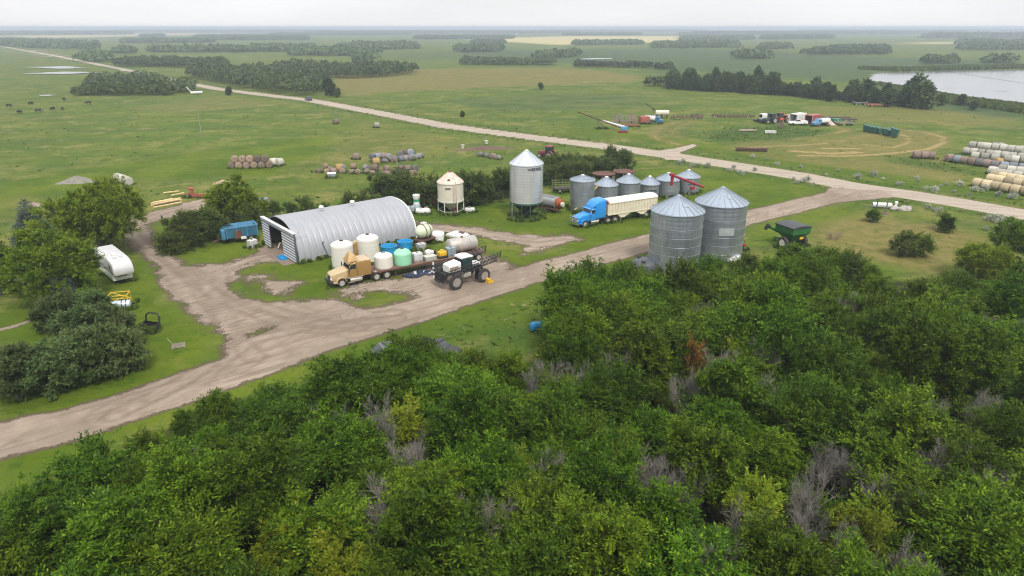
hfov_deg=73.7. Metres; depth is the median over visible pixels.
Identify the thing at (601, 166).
willow bush
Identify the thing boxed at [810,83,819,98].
poplar tree
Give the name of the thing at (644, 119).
red hopper box
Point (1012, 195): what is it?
silver bush
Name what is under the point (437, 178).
willow bush
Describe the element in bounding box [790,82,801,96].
poplar tree
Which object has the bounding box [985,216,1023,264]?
broadleaf tree
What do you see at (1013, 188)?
hay bale
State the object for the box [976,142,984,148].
hay bale
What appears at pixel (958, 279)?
broadleaf tree
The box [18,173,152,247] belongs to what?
maple tree
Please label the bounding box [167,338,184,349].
scrap frame
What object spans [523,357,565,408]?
dead tree
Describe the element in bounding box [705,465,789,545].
broadleaf tree
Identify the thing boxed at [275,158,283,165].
hay bale
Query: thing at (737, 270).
broadleaf tree
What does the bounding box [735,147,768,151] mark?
rusty roller
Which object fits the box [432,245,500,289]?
crop sprayer
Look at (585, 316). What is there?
broadleaf tree
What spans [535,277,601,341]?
broadleaf tree
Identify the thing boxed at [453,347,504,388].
broadleaf tree
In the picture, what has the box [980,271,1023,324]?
broadleaf tree
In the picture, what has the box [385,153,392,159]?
hay bale
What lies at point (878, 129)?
green bin
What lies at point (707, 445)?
broadleaf tree
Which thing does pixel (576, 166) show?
willow bush
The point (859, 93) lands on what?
poplar tree
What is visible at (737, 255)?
white blower
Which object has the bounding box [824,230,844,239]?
twig heap
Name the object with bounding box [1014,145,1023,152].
hay bale
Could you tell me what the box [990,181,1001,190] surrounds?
hay bale
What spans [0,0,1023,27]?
sky
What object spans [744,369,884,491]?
broadleaf tree
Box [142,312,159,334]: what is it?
loader bucket
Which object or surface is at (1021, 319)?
broadleaf tree
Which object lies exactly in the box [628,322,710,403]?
broadleaf tree
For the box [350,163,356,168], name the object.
hay bale
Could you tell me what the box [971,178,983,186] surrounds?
hay bale
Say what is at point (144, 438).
broadleaf tree
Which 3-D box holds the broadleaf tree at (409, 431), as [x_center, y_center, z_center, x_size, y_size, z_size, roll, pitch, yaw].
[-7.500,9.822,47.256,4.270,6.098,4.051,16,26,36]
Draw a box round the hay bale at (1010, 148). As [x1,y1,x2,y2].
[1006,145,1015,151]
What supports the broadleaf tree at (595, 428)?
on the ground at (442, 84)
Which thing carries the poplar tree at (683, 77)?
on the ground at (442, 84)
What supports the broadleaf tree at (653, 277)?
on the ground at (442, 84)
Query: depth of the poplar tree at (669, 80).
337.56 m
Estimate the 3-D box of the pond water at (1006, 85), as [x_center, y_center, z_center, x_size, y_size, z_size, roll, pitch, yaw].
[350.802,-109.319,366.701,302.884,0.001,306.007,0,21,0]
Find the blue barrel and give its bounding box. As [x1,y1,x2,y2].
[529,321,544,333]
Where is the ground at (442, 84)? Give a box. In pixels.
[0,28,1023,575]
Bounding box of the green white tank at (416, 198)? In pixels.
[412,194,419,203]
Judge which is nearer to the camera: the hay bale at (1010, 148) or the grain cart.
the grain cart
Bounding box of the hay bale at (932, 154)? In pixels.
[928,151,935,158]
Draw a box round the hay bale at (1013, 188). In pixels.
[1009,184,1021,193]
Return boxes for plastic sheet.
[402,268,438,278]
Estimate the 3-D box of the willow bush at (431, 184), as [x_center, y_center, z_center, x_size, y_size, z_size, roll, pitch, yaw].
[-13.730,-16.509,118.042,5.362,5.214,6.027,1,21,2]
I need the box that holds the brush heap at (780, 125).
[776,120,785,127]
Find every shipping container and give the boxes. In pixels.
[787,112,806,120]
[801,114,821,123]
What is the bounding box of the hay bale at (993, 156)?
[990,154,999,159]
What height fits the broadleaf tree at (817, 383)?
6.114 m
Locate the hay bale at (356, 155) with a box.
[353,153,359,159]
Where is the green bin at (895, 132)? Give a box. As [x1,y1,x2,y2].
[891,127,900,136]
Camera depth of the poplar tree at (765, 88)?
310.95 m
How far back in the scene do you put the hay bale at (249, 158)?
149.24 m
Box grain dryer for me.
[538,194,564,210]
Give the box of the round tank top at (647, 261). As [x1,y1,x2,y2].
[632,256,657,272]
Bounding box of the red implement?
[183,187,206,197]
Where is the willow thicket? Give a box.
[69,81,175,94]
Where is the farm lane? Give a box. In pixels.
[0,187,891,457]
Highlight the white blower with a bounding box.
[727,254,740,261]
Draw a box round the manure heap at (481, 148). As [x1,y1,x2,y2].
[455,145,514,150]
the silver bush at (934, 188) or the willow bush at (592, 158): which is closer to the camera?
the silver bush at (934, 188)
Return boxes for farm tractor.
[537,145,555,156]
[762,113,777,123]
[776,112,784,121]
[778,115,788,121]
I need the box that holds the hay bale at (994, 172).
[989,170,999,174]
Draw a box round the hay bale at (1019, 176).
[1015,174,1023,178]
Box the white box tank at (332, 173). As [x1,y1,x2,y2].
[327,172,335,177]
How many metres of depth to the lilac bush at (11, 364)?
55.66 m
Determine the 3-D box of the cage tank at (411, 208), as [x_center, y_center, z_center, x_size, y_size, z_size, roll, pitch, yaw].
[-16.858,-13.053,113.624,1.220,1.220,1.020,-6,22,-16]
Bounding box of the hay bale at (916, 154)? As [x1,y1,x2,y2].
[912,151,920,158]
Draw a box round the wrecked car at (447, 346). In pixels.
[419,338,461,355]
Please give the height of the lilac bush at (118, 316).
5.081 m
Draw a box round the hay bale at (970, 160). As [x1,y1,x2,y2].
[967,157,976,165]
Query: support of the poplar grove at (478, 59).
on the ground at (442, 84)
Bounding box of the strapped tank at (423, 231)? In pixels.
[413,222,435,243]
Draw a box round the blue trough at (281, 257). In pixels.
[277,255,286,260]
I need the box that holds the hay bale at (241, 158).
[238,155,245,162]
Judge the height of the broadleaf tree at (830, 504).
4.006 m
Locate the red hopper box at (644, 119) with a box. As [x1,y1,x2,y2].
[638,116,649,122]
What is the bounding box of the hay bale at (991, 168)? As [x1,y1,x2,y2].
[987,166,998,173]
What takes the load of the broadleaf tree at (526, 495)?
on the ground at (442, 84)
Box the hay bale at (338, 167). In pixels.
[335,164,342,171]
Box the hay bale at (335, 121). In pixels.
[332,119,338,123]
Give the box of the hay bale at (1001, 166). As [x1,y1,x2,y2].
[998,164,1007,169]
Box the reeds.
[857,63,1023,113]
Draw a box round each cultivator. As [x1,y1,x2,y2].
[671,114,701,118]
[718,113,754,117]
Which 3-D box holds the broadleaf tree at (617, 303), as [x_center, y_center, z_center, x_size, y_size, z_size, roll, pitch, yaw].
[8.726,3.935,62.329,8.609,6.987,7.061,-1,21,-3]
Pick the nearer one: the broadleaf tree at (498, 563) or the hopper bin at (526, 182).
the broadleaf tree at (498, 563)
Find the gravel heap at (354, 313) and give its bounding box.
[341,308,371,318]
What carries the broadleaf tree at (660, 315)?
on the ground at (442, 84)
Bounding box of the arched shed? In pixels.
[257,196,416,265]
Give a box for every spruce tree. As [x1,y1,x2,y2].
[7,198,57,247]
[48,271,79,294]
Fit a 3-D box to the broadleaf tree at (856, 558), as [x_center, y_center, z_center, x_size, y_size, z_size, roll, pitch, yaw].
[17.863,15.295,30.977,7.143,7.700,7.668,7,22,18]
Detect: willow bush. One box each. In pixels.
[152,229,188,256]
[159,208,203,251]
[187,204,232,242]
[225,202,264,226]
[263,200,282,215]
[281,202,298,213]
[293,194,319,211]
[317,200,330,206]
[337,189,355,204]
[355,187,372,201]
[358,169,395,196]
[369,170,400,192]
[371,192,382,198]
[390,166,412,194]
[391,168,416,203]
[406,170,438,191]
[407,179,436,205]
[423,178,439,205]
[432,174,468,192]
[455,168,483,207]
[463,170,496,205]
[473,170,491,190]
[484,178,504,200]
[486,179,509,197]
[490,166,509,198]
[541,152,560,167]
[543,164,562,185]
[552,152,567,163]
[557,163,576,181]
[558,159,574,172]
[561,151,579,163]
[562,158,577,174]
[567,160,590,176]
[573,151,587,168]
[582,153,595,162]
[582,161,594,176]
[588,156,601,161]
[589,158,611,171]
[598,143,616,168]
[605,157,627,177]
[612,148,637,169]
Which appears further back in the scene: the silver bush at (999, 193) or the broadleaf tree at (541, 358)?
the silver bush at (999, 193)
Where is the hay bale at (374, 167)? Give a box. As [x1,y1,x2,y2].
[371,164,378,170]
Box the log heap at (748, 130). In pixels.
[739,129,756,130]
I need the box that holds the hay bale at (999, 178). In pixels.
[994,175,1005,182]
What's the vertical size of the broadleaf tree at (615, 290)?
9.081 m
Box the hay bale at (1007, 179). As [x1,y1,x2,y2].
[1003,176,1014,183]
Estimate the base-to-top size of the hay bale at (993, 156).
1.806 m
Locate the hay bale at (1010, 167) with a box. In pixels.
[1007,165,1016,172]
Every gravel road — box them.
[0,46,131,70]
[78,61,1023,219]
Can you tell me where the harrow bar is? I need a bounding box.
[613,115,651,122]
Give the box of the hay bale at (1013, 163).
[1009,162,1017,166]
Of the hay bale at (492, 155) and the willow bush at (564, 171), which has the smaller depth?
the willow bush at (564, 171)
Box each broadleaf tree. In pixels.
[0,233,21,295]
[0,470,108,575]
[0,477,42,530]
[0,517,60,575]
[27,426,155,541]
[35,539,124,575]
[45,482,202,575]
[52,452,79,489]
[88,444,182,528]
[99,474,271,575]
[116,425,177,467]
[130,427,247,545]
[161,419,230,455]
[165,408,197,440]
[185,386,245,446]
[191,431,239,509]
[205,414,320,548]
[210,543,319,575]
[224,378,318,440]
[224,390,322,469]
[232,395,253,418]
[248,497,313,575]
[250,478,381,575]
[279,397,399,498]
[291,341,378,441]
[305,516,383,575]
[326,445,417,539]
[347,463,494,575]
[350,358,395,422]
[353,343,385,415]
[355,548,416,575]
[368,349,426,424]
[374,382,420,423]
[374,457,479,544]
[378,331,428,350]
[378,338,431,379]
[378,388,434,466]
[382,328,444,360]
[382,336,437,398]
[395,355,529,450]
[401,357,463,403]
[413,427,538,515]
[414,342,453,370]
[416,377,527,490]
[428,501,592,575]
[429,345,457,368]
[430,346,453,365]
[431,352,452,369]
[434,350,465,368]
[441,349,481,394]
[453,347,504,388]
[473,464,617,575]
[477,350,519,391]
[477,385,543,446]
[489,346,536,397]
[490,442,533,501]
[502,377,616,461]
[503,371,544,406]
[508,433,588,494]
[515,361,605,437]
[526,267,604,326]
[528,304,622,372]
[529,258,604,315]
[530,417,664,569]
[531,302,598,369]
[531,304,623,375]
[534,323,608,380]
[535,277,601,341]
[536,343,554,381]
[538,266,610,336]
[543,323,613,372]
[545,254,621,302]
[545,283,627,340]
[548,479,662,575]
[550,360,609,387]
[571,355,660,432]
[576,407,647,493]
[581,294,632,355]
[598,276,658,296]
[598,295,645,326]
[599,278,640,299]
[600,316,689,416]
[601,259,637,286]
[601,287,662,352]
[605,256,653,282]
[606,326,630,355]
[608,403,683,478]
[609,432,649,490]
[611,516,770,575]
[612,271,671,313]
[620,286,677,325]
[623,474,708,572]
[628,290,674,326]
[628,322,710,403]
[629,268,659,295]
[636,319,658,340]
[642,400,759,514]
[646,252,719,303]
[654,307,723,378]
[663,285,711,324]
[670,349,780,456]
[671,303,714,333]
[676,395,760,491]
[678,330,707,383]
[688,252,736,303]
[688,269,737,314]
[697,290,775,363]
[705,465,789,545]
[709,266,806,335]
[711,333,752,361]
[715,495,846,575]
[722,250,764,281]
[723,266,748,281]
[726,269,753,290]
[733,344,796,388]
[735,276,813,356]
[735,424,821,500]
[737,288,841,387]
[740,374,783,427]
[743,248,808,297]
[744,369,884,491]
[762,273,809,307]
[771,240,803,260]
[771,324,894,407]
[774,490,857,566]
[775,247,843,305]
[777,370,846,452]
[786,296,863,373]
[788,242,847,280]
[804,278,867,325]
[806,243,856,279]
[806,291,845,327]
[817,490,901,574]
[823,455,984,575]
[825,526,950,575]
[829,243,878,286]
[829,272,855,299]
[831,413,950,501]
[840,305,905,346]
[846,364,955,430]
[847,340,883,395]
[848,263,890,291]
[848,297,909,355]
[852,290,916,324]
[855,272,896,304]
[855,349,895,398]
[856,377,978,463]
[865,514,947,574]
[872,300,982,400]
[878,282,903,301]
[884,301,978,383]
[886,284,969,326]
[889,468,1023,575]
[897,276,939,308]
[900,274,955,292]
[903,421,1016,485]
[912,462,1000,549]
[926,266,990,294]
[926,276,1002,326]
[927,313,1023,419]
[940,545,1023,575]
[945,298,1023,399]
[950,241,1019,282]
[953,287,987,300]
[954,396,1023,485]
[975,311,1022,374]
[976,270,1022,299]
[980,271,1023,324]
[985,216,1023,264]
[991,371,1023,413]
[993,437,1023,534]
[995,437,1023,485]
[999,261,1023,281]
[1010,314,1023,376]
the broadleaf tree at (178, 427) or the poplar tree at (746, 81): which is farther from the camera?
the poplar tree at (746, 81)
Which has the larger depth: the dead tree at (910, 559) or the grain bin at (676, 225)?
the grain bin at (676, 225)
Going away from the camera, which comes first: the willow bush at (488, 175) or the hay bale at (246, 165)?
the willow bush at (488, 175)
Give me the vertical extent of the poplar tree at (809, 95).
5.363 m
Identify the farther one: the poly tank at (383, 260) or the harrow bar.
the harrow bar
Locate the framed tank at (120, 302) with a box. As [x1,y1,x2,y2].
[109,291,131,307]
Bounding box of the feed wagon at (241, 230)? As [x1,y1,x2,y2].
[212,220,257,244]
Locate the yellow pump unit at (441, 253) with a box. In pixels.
[437,249,447,258]
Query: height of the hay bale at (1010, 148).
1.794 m
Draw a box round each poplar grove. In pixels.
[112,54,229,66]
[184,58,418,91]
[459,55,557,64]
[572,59,674,84]
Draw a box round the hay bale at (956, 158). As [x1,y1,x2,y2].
[953,155,960,162]
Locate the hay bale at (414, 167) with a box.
[411,165,418,170]
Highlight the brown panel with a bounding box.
[352,240,357,255]
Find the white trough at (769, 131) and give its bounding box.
[765,130,776,132]
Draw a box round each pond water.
[23,72,95,73]
[33,66,82,68]
[869,69,1023,102]
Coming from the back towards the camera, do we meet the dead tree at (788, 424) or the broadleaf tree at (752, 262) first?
the broadleaf tree at (752, 262)
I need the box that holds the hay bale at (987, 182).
[981,179,991,187]
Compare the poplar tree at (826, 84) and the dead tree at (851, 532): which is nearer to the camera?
the dead tree at (851, 532)
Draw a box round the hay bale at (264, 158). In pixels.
[261,155,268,161]
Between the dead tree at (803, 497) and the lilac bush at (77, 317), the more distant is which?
the lilac bush at (77, 317)
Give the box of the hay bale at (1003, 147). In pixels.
[999,144,1007,150]
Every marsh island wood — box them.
[799,43,891,53]
[919,52,960,62]
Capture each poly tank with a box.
[330,240,353,267]
[356,233,379,261]
[374,251,392,269]
[393,247,411,265]
[431,230,443,240]
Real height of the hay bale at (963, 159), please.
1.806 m
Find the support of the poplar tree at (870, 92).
on the ground at (442, 84)
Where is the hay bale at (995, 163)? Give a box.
[990,160,1000,166]
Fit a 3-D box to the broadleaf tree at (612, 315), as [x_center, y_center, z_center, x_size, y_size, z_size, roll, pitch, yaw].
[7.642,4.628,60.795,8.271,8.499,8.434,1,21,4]
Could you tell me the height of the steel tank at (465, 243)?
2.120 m
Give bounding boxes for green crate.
[831,118,841,123]
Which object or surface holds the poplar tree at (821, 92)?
on the ground at (442, 84)
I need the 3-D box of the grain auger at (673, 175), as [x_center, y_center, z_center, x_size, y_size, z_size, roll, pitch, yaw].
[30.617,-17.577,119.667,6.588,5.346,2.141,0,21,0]
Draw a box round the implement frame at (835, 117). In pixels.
[822,115,848,118]
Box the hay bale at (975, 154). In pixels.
[971,152,979,157]
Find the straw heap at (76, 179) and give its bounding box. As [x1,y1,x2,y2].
[56,175,100,183]
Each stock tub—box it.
[381,243,396,253]
[397,239,412,249]
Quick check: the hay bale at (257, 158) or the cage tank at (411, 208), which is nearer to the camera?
the cage tank at (411, 208)
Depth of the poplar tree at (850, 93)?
278.34 m
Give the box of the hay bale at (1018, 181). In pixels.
[1012,178,1023,184]
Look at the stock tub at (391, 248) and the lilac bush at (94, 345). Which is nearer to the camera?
the lilac bush at (94, 345)
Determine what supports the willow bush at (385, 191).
on the ground at (442, 84)
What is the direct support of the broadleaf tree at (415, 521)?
on the ground at (442, 84)
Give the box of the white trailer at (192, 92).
[186,87,202,93]
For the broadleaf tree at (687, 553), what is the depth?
33.73 m
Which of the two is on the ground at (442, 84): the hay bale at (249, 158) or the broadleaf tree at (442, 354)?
the broadleaf tree at (442, 354)
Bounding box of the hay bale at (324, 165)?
[322,163,327,168]
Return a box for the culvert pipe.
[871,202,891,207]
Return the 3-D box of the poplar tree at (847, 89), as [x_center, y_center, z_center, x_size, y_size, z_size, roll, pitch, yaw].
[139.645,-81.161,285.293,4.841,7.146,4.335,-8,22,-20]
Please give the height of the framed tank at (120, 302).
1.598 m
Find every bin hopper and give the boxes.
[592,171,615,179]
[613,169,635,180]
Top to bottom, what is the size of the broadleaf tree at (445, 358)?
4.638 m
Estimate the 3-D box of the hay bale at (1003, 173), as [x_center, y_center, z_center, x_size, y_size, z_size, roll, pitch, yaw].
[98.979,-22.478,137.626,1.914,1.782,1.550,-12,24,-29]
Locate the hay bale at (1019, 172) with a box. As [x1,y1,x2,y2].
[1014,171,1023,174]
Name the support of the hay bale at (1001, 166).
on the ground at (442, 84)
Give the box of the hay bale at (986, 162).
[982,159,991,167]
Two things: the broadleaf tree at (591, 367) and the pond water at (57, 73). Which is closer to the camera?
the broadleaf tree at (591, 367)
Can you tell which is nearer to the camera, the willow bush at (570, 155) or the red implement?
the red implement
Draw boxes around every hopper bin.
[437,171,463,212]
[509,149,543,219]
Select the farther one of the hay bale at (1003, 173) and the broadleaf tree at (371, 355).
the hay bale at (1003, 173)
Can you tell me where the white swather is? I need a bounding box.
[753,113,766,121]
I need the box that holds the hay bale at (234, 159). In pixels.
[230,155,237,162]
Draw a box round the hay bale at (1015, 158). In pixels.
[1010,155,1019,162]
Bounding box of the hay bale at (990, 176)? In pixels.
[985,174,995,180]
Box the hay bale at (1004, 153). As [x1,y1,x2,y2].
[1001,151,1008,157]
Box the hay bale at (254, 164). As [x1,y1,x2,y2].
[250,161,257,167]
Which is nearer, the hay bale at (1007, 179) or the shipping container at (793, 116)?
the hay bale at (1007, 179)
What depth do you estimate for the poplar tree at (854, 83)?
285.23 m
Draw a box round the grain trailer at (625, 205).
[604,192,657,220]
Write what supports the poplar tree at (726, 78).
on the ground at (442, 84)
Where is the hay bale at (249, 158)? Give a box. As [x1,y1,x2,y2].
[246,155,252,162]
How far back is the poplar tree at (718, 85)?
323.97 m
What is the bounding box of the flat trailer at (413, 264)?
[371,247,485,276]
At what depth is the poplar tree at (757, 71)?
321.58 m
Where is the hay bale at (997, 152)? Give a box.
[993,150,1001,155]
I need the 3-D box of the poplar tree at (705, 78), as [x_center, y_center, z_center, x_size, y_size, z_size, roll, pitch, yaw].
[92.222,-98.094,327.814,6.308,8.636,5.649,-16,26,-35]
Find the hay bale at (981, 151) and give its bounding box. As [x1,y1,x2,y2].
[977,149,985,153]
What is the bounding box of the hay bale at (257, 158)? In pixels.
[253,155,260,162]
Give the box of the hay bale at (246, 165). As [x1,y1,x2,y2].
[242,161,249,168]
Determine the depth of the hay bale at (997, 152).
161.21 m
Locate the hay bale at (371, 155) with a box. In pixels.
[368,153,375,158]
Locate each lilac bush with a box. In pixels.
[0,339,45,402]
[19,331,92,400]
[23,289,79,333]
[43,300,109,346]
[53,321,124,384]
[65,287,116,309]
[85,301,148,335]
[86,323,155,379]
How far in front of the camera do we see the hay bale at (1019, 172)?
138.08 m
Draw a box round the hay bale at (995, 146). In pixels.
[991,143,999,149]
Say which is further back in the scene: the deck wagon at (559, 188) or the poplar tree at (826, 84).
the poplar tree at (826, 84)
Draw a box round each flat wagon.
[852,101,868,104]
[865,102,891,106]
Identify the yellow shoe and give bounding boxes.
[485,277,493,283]
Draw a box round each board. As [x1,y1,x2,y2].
[150,199,181,205]
[152,198,180,202]
[153,199,179,204]
[153,202,181,207]
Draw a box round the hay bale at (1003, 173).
[998,172,1007,175]
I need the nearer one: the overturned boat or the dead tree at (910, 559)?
the dead tree at (910, 559)
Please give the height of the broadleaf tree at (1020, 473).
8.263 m
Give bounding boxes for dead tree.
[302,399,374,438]
[348,470,395,546]
[360,389,426,459]
[382,431,426,467]
[418,398,453,460]
[466,489,518,549]
[506,487,552,520]
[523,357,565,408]
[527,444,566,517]
[532,355,592,390]
[597,346,631,388]
[623,440,666,493]
[649,448,713,506]
[668,366,705,425]
[689,299,714,313]
[693,529,745,575]
[701,344,740,395]
[720,489,788,547]
[738,369,777,412]
[746,337,786,380]
[771,393,807,453]
[781,496,831,542]
[785,459,838,524]
[806,430,849,495]
[816,438,871,503]
[829,515,883,574]
[836,292,863,326]
[854,473,926,531]
[882,532,950,575]
[915,434,974,474]
[920,387,952,431]
[957,387,1003,441]
[972,459,1017,507]
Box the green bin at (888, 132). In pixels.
[885,128,890,135]
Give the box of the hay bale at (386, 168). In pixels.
[382,165,389,170]
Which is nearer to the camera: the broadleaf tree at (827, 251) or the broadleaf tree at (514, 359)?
the broadleaf tree at (514, 359)
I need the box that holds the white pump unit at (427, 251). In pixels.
[423,249,435,254]
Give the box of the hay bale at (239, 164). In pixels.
[235,161,242,168]
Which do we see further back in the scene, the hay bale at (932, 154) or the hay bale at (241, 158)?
the hay bale at (932, 154)
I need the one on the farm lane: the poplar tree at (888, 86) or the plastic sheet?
the plastic sheet
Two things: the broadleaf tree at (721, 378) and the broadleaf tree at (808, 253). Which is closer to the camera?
the broadleaf tree at (721, 378)
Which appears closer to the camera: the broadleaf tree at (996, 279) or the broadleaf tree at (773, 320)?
the broadleaf tree at (773, 320)
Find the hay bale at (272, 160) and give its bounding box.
[269,158,275,164]
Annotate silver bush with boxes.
[853,172,861,178]
[869,170,877,176]
[923,203,931,208]
[930,185,938,192]
[933,206,942,212]
[970,184,980,190]
[980,183,989,190]
[983,214,996,220]
[994,190,1001,195]
[994,213,1005,221]
[1006,191,1018,198]
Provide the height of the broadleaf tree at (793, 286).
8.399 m
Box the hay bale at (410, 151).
[407,149,413,154]
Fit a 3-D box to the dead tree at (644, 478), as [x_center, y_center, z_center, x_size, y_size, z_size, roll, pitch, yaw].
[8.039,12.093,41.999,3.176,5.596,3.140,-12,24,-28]
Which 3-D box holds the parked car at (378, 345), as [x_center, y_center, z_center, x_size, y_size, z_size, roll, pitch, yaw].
[-10.956,5.793,63.929,4.512,1.507,1.900,-9,23,-23]
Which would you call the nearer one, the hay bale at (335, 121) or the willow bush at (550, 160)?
the willow bush at (550, 160)
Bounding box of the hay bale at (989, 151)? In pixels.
[986,149,993,156]
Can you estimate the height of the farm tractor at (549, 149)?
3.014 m
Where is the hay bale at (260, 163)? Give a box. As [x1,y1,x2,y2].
[258,161,264,167]
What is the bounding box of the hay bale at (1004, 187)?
[999,183,1011,192]
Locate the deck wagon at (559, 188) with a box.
[552,179,569,191]
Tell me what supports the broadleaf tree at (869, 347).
on the ground at (442, 84)
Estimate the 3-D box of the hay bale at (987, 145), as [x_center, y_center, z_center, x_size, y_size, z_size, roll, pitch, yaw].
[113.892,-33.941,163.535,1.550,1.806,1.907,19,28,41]
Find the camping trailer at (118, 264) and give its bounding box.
[94,244,133,283]
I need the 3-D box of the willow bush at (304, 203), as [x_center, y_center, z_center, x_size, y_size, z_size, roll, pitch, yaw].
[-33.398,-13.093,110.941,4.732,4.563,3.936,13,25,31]
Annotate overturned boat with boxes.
[446,230,469,237]
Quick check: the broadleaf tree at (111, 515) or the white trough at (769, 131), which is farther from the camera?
the white trough at (769, 131)
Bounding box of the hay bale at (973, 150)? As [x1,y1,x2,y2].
[970,148,978,154]
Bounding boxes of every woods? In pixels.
[0,29,1023,37]
[0,31,1023,62]
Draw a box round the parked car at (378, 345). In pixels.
[369,340,390,354]
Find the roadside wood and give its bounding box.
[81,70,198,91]
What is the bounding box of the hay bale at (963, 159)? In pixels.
[959,156,968,163]
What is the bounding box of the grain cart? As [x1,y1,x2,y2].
[764,220,811,246]
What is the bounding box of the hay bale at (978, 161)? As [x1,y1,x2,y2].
[975,158,983,165]
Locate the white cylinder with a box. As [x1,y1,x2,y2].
[416,207,424,213]
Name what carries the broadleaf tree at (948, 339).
on the ground at (442, 84)
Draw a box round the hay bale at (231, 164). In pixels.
[227,161,234,168]
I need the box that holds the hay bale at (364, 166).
[362,164,368,169]
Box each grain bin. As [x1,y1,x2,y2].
[570,174,595,211]
[594,176,618,197]
[616,173,640,195]
[640,175,659,196]
[648,194,704,272]
[656,172,679,197]
[677,169,700,194]
[695,186,749,261]
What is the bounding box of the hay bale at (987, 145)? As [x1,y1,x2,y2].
[983,142,991,149]
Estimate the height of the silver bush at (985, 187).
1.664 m
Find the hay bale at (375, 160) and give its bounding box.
[372,157,379,163]
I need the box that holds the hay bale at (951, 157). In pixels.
[945,154,954,161]
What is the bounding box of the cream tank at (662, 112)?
[652,110,668,117]
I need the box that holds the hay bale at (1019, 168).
[1016,166,1023,171]
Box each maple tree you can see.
[0,221,106,304]
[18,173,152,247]
[197,170,270,223]
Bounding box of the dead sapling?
[880,200,889,214]
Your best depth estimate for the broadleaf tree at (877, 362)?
53.78 m
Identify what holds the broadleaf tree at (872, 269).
on the ground at (442, 84)
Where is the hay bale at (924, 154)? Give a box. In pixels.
[921,151,928,158]
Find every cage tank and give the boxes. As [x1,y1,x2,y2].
[246,238,257,248]
[408,205,414,211]
[411,251,422,262]
[415,242,426,250]
[444,246,456,257]
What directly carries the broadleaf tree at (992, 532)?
on the ground at (442, 84)
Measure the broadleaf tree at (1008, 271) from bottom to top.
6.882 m
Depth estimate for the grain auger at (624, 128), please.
204.45 m
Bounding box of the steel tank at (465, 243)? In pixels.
[446,235,477,251]
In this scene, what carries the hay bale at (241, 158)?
on the hay bale at (246, 165)
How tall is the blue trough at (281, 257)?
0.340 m
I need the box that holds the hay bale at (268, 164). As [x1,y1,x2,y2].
[265,161,272,167]
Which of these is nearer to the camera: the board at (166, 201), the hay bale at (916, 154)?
the board at (166, 201)
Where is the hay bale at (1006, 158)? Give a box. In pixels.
[1003,155,1011,161]
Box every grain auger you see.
[577,111,627,131]
[669,173,703,197]
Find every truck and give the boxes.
[325,251,390,286]
[569,197,617,226]
[645,115,663,122]
[788,119,807,124]
[811,118,830,124]
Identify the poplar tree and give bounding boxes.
[225,86,232,94]
[321,76,336,96]
[334,87,340,96]
[663,70,674,88]
[664,67,680,87]
[674,78,681,89]
[679,72,691,89]
[681,67,695,89]
[688,68,701,90]
[698,75,709,90]
[702,81,710,91]
[708,75,717,91]
[711,66,721,77]
[712,76,723,91]
[719,69,733,91]
[727,79,735,91]
[731,73,737,90]
[735,71,746,90]
[736,76,746,92]
[738,73,747,93]
[742,73,753,93]
[749,76,762,93]
[753,65,766,76]
[758,74,767,93]
[761,77,772,94]
[764,71,782,94]
[775,81,787,95]
[786,82,792,95]
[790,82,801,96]
[800,83,811,97]
[807,88,812,97]
[810,76,823,86]
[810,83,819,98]
[816,85,826,99]
[822,81,831,87]
[825,83,838,101]
[835,91,841,100]
[840,85,851,100]
[844,79,860,100]
[845,89,853,102]
[852,84,866,101]
[862,78,877,99]
[864,85,876,103]
[870,89,882,103]
[880,86,897,106]
[881,82,892,100]
[896,72,928,106]
[896,87,911,106]
[906,79,942,109]
[935,94,947,105]
[955,94,967,105]
[968,100,979,109]
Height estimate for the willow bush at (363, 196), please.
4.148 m
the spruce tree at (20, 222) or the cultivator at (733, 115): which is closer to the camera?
the spruce tree at (20, 222)
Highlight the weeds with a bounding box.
[95,121,1023,335]
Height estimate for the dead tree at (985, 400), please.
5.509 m
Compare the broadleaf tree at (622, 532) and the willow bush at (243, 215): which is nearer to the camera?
the broadleaf tree at (622, 532)
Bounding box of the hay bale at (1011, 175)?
[1006,173,1016,177]
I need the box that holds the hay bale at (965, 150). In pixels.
[962,147,970,153]
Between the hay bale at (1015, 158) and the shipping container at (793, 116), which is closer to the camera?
the hay bale at (1015, 158)
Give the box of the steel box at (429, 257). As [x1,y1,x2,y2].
[423,254,436,261]
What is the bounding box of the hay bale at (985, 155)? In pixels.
[980,153,989,158]
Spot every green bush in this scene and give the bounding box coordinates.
[863,208,884,222]
[885,229,920,257]
[912,231,939,257]
[929,208,959,232]
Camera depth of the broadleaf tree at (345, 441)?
43.68 m
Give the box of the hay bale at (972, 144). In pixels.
[968,141,976,147]
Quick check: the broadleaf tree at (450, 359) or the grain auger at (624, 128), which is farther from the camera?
the grain auger at (624, 128)
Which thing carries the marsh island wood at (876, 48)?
on the ground at (442, 84)
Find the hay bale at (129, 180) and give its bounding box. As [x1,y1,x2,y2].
[121,176,133,184]
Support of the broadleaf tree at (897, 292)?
on the ground at (442, 84)
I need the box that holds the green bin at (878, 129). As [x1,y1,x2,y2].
[875,126,881,133]
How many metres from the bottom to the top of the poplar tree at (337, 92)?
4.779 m
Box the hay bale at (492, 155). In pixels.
[489,153,495,158]
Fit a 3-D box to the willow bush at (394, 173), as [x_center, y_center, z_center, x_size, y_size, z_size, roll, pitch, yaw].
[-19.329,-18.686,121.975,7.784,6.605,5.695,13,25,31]
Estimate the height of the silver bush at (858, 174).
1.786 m
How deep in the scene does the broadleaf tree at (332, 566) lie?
34.20 m
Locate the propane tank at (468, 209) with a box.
[464,207,474,212]

